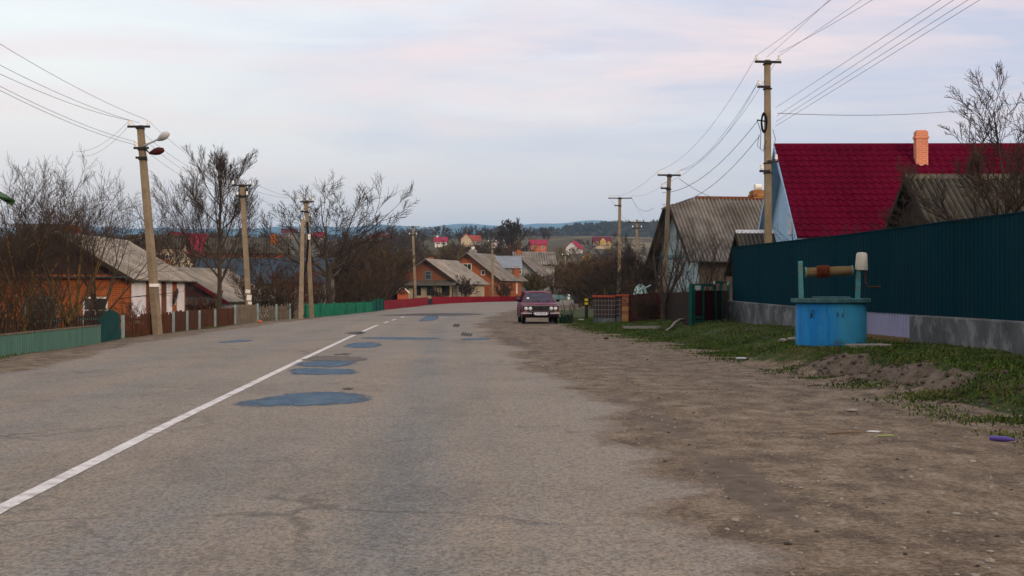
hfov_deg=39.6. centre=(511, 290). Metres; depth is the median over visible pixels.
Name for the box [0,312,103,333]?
picket fence
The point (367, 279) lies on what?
bare tree
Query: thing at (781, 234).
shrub
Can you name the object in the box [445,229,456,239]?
bare tree
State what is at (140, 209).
bare tree
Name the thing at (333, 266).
bare tree
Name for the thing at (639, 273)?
bare tree
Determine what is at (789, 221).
window
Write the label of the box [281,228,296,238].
house
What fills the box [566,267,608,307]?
bare tree
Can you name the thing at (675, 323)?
fallen branch
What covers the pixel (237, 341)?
road patch
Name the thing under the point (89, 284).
bare tree
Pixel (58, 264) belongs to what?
bare tree
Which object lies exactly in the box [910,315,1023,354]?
concrete wall
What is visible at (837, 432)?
stick
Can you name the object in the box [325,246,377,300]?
bare tree
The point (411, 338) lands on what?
road patch
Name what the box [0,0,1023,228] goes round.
sky
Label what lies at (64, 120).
power line
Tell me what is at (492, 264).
power pole
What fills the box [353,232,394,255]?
bare tree
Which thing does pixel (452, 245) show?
bare tree
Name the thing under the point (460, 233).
bare tree
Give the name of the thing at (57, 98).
power line
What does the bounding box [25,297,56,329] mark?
window
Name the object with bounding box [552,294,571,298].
teal fence
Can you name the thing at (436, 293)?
shrub
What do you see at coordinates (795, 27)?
power line
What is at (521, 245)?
bare tree
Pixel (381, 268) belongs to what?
bare tree
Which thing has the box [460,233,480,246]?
house
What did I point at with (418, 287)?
window
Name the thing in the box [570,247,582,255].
shrub
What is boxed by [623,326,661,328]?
kerb stone
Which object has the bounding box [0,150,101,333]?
bare tree
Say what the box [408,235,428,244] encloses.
bare tree
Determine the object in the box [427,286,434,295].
window
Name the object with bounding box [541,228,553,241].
bare tree
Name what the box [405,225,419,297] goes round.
power pole
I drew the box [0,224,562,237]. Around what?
mountain
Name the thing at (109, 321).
board gate
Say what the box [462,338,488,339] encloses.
road patch
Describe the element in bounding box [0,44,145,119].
power line
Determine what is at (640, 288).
greenhouse frame
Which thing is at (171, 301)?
brick house
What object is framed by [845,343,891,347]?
stone slab
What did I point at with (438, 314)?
road patch
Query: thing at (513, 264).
glazed wing house
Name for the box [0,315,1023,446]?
grass
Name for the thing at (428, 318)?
road patch
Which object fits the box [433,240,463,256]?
bare tree
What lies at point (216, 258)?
bare tree
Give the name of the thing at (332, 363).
road patch
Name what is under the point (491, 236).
bare tree
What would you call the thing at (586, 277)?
bare tree
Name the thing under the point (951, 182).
slate roof shed
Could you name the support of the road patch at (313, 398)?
on the road
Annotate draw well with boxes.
[791,252,880,346]
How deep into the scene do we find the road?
11.10 m
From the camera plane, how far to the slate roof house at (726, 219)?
70.41 m
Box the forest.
[258,219,658,239]
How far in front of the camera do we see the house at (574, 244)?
417.77 m
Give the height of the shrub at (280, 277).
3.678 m
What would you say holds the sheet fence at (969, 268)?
on the concrete wall at (1005, 335)
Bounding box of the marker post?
[585,298,587,318]
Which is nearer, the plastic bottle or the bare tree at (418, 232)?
the plastic bottle
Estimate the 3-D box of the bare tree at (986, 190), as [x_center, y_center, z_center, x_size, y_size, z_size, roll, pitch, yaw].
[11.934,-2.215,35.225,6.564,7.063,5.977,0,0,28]
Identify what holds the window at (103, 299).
in the brick house at (171, 301)
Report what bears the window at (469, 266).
in the brick gable house at (475, 262)
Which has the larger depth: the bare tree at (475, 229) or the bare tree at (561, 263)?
the bare tree at (475, 229)
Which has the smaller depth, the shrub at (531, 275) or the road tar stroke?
the road tar stroke
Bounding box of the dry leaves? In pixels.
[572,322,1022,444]
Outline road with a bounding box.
[0,300,808,575]
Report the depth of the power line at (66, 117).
35.41 m
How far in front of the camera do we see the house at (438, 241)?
469.95 m
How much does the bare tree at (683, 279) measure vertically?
4.364 m
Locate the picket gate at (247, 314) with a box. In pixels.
[234,303,258,323]
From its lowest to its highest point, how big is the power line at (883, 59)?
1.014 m
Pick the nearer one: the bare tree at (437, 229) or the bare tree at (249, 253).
the bare tree at (249, 253)
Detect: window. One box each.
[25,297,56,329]
[83,297,107,324]
[416,286,420,295]
[425,271,430,279]
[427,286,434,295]
[442,286,449,295]
[463,264,471,270]
[788,212,791,234]
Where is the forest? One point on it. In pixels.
(603, 226)
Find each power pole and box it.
[127,120,169,334]
[231,181,251,305]
[298,197,313,318]
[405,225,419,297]
[488,240,496,295]
[608,195,631,292]
[626,220,647,267]
[657,170,680,292]
[755,54,781,242]
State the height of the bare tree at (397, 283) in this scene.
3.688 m
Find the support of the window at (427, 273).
in the board gable house at (431, 272)
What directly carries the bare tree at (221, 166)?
on the ground at (832, 546)
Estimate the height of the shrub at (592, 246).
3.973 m
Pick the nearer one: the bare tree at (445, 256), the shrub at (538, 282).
the shrub at (538, 282)
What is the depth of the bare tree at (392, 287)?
121.05 m
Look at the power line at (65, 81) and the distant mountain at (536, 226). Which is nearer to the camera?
the power line at (65, 81)
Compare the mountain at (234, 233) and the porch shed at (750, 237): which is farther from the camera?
the mountain at (234, 233)
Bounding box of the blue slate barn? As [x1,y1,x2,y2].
[195,258,341,313]
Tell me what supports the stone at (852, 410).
on the ground at (832, 546)
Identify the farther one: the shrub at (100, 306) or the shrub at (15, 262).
the shrub at (100, 306)
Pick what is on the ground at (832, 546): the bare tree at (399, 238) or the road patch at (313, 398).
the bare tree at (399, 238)
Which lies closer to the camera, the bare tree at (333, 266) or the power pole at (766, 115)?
the power pole at (766, 115)
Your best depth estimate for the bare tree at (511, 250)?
235.91 m
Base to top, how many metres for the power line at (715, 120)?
2.145 m
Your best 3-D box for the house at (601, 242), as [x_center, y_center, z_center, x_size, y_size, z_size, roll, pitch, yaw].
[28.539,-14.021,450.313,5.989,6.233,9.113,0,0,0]
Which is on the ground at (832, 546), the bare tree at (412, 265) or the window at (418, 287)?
the bare tree at (412, 265)
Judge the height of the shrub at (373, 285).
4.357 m
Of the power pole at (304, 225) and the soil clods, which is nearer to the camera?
the soil clods
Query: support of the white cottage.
on the ground at (832, 546)
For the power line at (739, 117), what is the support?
attached to the power pole at (766, 115)
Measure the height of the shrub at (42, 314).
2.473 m
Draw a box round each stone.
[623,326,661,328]
[846,408,857,411]
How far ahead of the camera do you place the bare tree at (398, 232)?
545.01 m
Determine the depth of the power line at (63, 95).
34.88 m
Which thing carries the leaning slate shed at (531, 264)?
on the ground at (832, 546)
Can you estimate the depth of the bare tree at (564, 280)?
125.67 m
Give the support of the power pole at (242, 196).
on the ground at (832, 546)
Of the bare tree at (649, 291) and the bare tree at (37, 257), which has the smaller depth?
the bare tree at (37, 257)
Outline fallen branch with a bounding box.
[666,318,684,330]
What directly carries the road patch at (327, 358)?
on the road
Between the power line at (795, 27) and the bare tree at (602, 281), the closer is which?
the power line at (795, 27)
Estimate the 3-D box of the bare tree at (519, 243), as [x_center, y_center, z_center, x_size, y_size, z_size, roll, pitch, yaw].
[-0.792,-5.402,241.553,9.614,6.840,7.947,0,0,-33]
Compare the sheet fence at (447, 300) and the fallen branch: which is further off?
the sheet fence at (447, 300)
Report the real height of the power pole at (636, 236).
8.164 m
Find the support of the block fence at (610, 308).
on the ground at (832, 546)
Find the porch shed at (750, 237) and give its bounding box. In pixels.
[724,230,777,304]
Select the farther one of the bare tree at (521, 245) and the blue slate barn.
the bare tree at (521, 245)
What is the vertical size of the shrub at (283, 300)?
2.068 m
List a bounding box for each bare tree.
[0,142,140,326]
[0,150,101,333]
[0,152,110,328]
[0,157,86,314]
[1,223,142,259]
[18,177,173,255]
[52,171,195,312]
[74,205,196,265]
[99,188,225,267]
[112,232,191,266]
[116,186,256,273]
[140,144,263,309]
[187,244,271,265]
[202,244,296,259]
[224,228,330,306]
[251,170,417,303]
[289,241,376,300]
[315,240,375,298]
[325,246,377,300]
[330,229,372,252]
[335,273,361,302]
[338,262,394,302]
[344,241,412,298]
[344,247,408,298]
[350,242,389,297]
[352,240,423,281]
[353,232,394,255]
[354,252,410,293]
[356,255,401,299]
[359,268,404,292]
[362,258,407,299]
[370,232,396,249]
[373,258,410,299]
[381,231,408,255]
[384,230,409,246]
[386,226,406,234]
[387,266,410,299]
[392,233,420,250]
[396,243,428,260]
[404,228,426,236]
[405,242,427,263]
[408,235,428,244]
[412,251,457,263]
[422,225,451,236]
[422,245,472,259]
[426,244,461,259]
[428,224,448,236]
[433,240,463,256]
[437,240,458,254]
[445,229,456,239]
[454,228,470,242]
[459,244,497,255]
[461,226,474,234]
[466,225,484,234]
[475,228,506,243]
[477,238,517,255]
[482,226,501,235]
[482,242,536,255]
[485,229,493,246]
[485,239,529,251]
[494,217,526,253]
[512,242,531,251]
[517,226,534,238]
[525,228,534,239]
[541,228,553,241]
[546,257,630,307]
[550,276,586,307]
[552,269,606,290]
[554,264,564,282]
[558,257,591,301]
[558,260,612,279]
[558,271,578,303]
[559,258,614,305]
[562,264,606,297]
[564,253,610,284]
[566,252,606,305]
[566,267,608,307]
[568,287,588,305]
[574,236,657,294]
[581,254,638,294]
[591,234,661,292]
[597,253,644,291]
[614,257,651,294]
[616,257,655,291]
[628,265,655,293]
[640,222,701,320]
[652,226,731,291]
[673,221,756,296]
[873,60,1023,228]
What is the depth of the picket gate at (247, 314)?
62.67 m
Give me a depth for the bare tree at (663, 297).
50.35 m
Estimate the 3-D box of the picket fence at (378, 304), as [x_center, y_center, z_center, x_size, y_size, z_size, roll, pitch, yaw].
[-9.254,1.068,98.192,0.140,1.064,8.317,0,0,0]
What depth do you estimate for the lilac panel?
30.36 m
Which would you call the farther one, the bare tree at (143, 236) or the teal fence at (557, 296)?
the teal fence at (557, 296)
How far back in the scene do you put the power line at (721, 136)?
48.17 m
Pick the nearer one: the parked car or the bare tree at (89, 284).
the bare tree at (89, 284)
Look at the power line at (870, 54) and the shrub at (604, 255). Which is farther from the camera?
the shrub at (604, 255)
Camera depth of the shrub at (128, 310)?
55.79 m
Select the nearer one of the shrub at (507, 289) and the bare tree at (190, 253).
the bare tree at (190, 253)
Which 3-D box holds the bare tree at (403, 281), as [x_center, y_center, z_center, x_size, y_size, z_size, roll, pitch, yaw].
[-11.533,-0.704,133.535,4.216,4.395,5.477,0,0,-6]
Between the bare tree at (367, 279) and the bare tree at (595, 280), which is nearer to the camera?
the bare tree at (595, 280)
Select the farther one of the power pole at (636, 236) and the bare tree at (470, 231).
the bare tree at (470, 231)
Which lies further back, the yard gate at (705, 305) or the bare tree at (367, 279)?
the bare tree at (367, 279)
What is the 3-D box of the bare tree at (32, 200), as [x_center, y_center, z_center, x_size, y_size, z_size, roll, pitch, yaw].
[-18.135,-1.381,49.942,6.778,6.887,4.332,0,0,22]
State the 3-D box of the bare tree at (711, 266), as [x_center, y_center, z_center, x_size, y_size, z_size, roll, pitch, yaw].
[8.447,-0.736,57.981,4.066,4.542,4.047,0,0,14]
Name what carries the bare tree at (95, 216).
on the ground at (832, 546)
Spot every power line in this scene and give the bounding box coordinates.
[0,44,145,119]
[0,65,138,122]
[0,86,134,141]
[0,90,134,144]
[1,74,125,119]
[661,59,754,169]
[662,83,757,183]
[662,136,759,204]
[664,122,756,192]
[679,85,756,170]
[680,179,742,201]
[682,58,777,169]
[757,1,828,54]
[776,0,978,125]
[777,0,939,106]
[777,0,952,115]
[777,0,967,120]
[778,102,1023,115]
[779,0,860,55]
[779,0,871,52]
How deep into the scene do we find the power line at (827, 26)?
37.01 m
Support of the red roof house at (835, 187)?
on the ground at (832, 546)
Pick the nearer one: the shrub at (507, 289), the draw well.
the draw well
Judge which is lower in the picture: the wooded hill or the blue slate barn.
the blue slate barn
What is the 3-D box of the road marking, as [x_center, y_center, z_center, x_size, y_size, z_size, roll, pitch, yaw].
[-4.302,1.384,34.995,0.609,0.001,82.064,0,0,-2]
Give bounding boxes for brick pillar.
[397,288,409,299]
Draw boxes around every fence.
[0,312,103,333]
[0,325,100,357]
[120,311,173,337]
[174,307,235,331]
[259,303,298,321]
[303,301,372,317]
[372,298,383,311]
[384,297,427,309]
[432,296,516,304]
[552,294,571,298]
[592,294,628,322]
[628,292,660,321]
[664,292,692,325]
[731,211,1023,320]
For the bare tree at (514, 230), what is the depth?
299.40 m
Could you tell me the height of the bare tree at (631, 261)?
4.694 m
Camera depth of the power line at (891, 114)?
51.29 m
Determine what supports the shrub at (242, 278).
on the ground at (832, 546)
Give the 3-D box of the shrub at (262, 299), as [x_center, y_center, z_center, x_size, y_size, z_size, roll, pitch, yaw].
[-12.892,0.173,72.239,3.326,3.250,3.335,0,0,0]
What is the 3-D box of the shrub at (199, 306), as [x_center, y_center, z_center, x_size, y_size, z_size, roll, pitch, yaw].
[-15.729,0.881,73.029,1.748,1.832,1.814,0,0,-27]
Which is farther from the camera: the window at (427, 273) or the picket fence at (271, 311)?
the window at (427, 273)
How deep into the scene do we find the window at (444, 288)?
161.61 m
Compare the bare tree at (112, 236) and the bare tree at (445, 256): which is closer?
the bare tree at (112, 236)
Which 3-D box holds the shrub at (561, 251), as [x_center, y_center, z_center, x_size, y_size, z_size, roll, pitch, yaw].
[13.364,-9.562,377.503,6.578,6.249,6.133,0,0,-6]
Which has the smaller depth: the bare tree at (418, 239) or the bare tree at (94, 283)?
the bare tree at (94, 283)
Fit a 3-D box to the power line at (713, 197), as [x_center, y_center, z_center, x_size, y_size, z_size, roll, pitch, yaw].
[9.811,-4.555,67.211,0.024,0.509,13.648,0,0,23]
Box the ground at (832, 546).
[0,236,1023,575]
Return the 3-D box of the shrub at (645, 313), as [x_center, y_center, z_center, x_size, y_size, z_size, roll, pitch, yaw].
[4.958,0.678,53.937,1.293,1.459,1.431,0,0,0]
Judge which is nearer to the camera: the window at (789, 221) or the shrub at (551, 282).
the window at (789, 221)
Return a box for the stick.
[826,431,865,433]
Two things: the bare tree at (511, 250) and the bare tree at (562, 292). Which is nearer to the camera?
the bare tree at (562, 292)
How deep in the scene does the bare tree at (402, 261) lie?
123.99 m
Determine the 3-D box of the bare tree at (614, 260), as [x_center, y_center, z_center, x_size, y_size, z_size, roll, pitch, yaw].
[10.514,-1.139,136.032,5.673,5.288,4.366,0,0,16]
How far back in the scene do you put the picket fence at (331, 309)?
81.34 m
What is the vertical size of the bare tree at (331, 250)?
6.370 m
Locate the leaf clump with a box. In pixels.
[558,313,573,323]
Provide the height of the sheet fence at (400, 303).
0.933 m
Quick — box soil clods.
[759,350,1023,407]
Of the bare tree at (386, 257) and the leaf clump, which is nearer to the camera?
the leaf clump
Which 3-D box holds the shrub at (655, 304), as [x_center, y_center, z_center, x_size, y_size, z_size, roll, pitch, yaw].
[5.845,0.487,51.616,1.777,1.671,2.009,0,0,42]
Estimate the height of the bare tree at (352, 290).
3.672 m
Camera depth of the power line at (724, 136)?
50.41 m
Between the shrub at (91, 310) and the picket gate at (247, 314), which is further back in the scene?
the picket gate at (247, 314)
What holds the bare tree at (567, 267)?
on the ground at (832, 546)
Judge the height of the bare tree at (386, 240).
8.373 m
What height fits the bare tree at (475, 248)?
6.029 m
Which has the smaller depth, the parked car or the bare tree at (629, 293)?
the parked car
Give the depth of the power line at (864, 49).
32.97 m
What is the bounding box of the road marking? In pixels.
[0,317,402,513]
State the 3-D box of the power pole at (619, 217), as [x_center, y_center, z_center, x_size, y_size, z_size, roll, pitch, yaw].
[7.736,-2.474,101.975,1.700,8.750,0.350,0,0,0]
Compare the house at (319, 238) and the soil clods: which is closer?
the soil clods
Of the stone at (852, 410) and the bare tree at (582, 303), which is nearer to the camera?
the stone at (852, 410)
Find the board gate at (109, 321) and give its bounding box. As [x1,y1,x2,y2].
[98,310,119,341]
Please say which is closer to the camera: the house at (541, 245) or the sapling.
the sapling
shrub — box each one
[0,228,34,314]
[0,262,48,335]
[0,270,111,331]
[59,294,102,326]
[86,296,114,322]
[113,287,150,330]
[187,290,223,310]
[224,266,293,318]
[227,261,269,310]
[264,255,322,316]
[267,284,297,318]
[293,271,345,304]
[315,263,369,303]
[341,254,397,302]
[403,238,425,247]
[429,285,448,297]
[455,275,480,296]
[491,279,514,295]
[521,271,540,290]
[522,272,536,290]
[526,274,553,290]
[530,270,549,290]
[542,273,559,293]
[553,245,573,263]
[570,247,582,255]
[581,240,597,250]
[584,247,613,263]
[600,244,622,260]
[616,247,643,257]
[625,290,656,321]
[641,281,698,317]
[736,209,858,245]
[809,221,879,236]
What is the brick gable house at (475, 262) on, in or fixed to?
on the ground at (832, 546)
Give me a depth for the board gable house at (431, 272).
162.29 m
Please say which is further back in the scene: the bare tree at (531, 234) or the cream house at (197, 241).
the bare tree at (531, 234)
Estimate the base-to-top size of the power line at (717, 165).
1.236 m
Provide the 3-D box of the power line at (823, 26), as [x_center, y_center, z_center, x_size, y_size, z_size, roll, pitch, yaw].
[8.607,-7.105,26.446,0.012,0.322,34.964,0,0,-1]
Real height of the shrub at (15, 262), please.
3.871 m
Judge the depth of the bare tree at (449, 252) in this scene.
220.08 m
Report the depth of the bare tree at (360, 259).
120.24 m
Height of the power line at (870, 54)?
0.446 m
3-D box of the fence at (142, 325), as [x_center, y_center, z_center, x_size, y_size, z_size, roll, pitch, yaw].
[-11.647,1.180,45.915,0.313,0.952,5.274,0,0,3]
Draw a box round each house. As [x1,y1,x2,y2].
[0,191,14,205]
[0,225,196,331]
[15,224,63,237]
[167,232,207,266]
[203,234,288,257]
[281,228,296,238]
[312,232,327,243]
[401,257,490,298]
[434,235,447,246]
[457,247,527,295]
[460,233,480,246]
[495,256,522,295]
[512,250,557,285]
[528,240,547,251]
[564,241,583,253]
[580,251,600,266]
[592,237,611,248]
[645,184,763,299]
[758,130,1023,241]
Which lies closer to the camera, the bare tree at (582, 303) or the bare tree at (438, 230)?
the bare tree at (582, 303)
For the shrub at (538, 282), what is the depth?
187.21 m
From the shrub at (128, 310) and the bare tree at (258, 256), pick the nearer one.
the shrub at (128, 310)
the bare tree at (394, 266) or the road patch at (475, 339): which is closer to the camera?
the road patch at (475, 339)
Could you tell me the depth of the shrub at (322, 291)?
83.86 m
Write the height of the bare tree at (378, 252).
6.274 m
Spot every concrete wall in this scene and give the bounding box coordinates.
[727,300,866,332]
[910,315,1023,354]
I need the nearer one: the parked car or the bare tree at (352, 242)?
the parked car
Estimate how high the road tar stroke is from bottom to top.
0.001 m
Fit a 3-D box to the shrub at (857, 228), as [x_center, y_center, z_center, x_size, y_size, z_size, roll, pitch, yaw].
[10.200,-0.486,43.882,3.777,3.422,3.468,0,0,32]
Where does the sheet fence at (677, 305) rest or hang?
on the ground at (832, 546)
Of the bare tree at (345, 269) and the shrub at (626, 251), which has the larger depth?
the shrub at (626, 251)
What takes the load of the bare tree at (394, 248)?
on the ground at (832, 546)
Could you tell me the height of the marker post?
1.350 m
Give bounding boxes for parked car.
[516,291,559,323]
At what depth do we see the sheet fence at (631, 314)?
55.24 m
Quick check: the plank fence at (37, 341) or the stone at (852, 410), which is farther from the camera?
the plank fence at (37, 341)
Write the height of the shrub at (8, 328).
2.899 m
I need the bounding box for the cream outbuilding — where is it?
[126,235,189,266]
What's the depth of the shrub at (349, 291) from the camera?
91.92 m
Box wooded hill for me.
[115,224,650,239]
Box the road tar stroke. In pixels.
[452,324,472,335]
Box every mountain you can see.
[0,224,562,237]
[143,220,616,229]
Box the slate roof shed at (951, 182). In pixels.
[884,174,1023,318]
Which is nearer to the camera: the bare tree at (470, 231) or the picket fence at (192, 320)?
the picket fence at (192, 320)
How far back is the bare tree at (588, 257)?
125.44 m
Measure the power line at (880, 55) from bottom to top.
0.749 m
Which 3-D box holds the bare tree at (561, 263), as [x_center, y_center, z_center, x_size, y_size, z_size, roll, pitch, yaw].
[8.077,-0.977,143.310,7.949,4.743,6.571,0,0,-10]
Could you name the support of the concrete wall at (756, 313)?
on the ground at (832, 546)
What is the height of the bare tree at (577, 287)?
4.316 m
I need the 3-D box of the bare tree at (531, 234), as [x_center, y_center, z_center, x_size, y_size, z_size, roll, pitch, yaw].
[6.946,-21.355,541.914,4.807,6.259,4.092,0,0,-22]
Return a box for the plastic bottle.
[989,436,1014,441]
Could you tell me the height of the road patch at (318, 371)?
0.001 m
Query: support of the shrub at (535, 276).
on the ground at (832, 546)
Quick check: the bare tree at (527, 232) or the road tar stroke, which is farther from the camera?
the bare tree at (527, 232)
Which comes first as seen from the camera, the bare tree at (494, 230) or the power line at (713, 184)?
the power line at (713, 184)
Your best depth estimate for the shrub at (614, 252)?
372.26 m
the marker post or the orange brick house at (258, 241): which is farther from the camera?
the orange brick house at (258, 241)
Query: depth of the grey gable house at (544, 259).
203.63 m
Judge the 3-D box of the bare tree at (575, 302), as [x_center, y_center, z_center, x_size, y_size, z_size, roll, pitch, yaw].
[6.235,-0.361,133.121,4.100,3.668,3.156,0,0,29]
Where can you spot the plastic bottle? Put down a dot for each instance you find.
(1000, 438)
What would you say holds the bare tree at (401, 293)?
on the ground at (832, 546)
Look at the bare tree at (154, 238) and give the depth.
70.88 m
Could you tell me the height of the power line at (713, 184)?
1.302 m
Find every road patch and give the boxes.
[221,340,252,342]
[235,392,370,405]
[289,368,353,374]
[297,360,354,366]
[303,356,366,360]
[345,342,380,347]
[348,331,363,333]
[362,337,436,339]
[383,313,479,315]
[420,316,437,320]
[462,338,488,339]
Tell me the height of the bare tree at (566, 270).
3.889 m
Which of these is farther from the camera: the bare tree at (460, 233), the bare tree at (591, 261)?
the bare tree at (460, 233)
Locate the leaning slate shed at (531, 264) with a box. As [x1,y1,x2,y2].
[519,256,551,290]
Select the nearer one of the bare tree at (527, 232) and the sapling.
the sapling
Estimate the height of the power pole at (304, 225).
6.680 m
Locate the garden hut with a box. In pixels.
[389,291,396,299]
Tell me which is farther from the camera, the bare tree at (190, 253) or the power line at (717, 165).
the bare tree at (190, 253)
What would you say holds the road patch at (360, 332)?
on the road
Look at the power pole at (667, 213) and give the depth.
60.90 m
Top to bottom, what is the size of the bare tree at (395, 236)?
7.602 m
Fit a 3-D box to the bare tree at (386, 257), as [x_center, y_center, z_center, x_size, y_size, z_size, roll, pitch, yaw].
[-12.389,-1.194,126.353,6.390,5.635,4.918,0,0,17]
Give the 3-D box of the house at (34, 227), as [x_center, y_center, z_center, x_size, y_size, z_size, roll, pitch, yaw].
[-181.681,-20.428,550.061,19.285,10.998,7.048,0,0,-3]
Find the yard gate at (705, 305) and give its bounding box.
[689,281,729,325]
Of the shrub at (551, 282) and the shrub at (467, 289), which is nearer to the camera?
the shrub at (467, 289)
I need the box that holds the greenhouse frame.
[633,284,650,294]
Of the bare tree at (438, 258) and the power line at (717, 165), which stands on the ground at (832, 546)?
the bare tree at (438, 258)
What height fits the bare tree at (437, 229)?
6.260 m
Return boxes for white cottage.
[162,259,273,316]
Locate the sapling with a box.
[559,300,575,322]
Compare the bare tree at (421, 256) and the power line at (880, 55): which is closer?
the power line at (880, 55)
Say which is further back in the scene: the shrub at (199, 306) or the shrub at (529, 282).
the shrub at (529, 282)
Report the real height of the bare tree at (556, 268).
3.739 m
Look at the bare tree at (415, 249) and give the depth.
276.00 m
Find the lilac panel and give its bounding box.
[866,312,913,341]
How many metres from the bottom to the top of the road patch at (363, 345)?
0.001 m

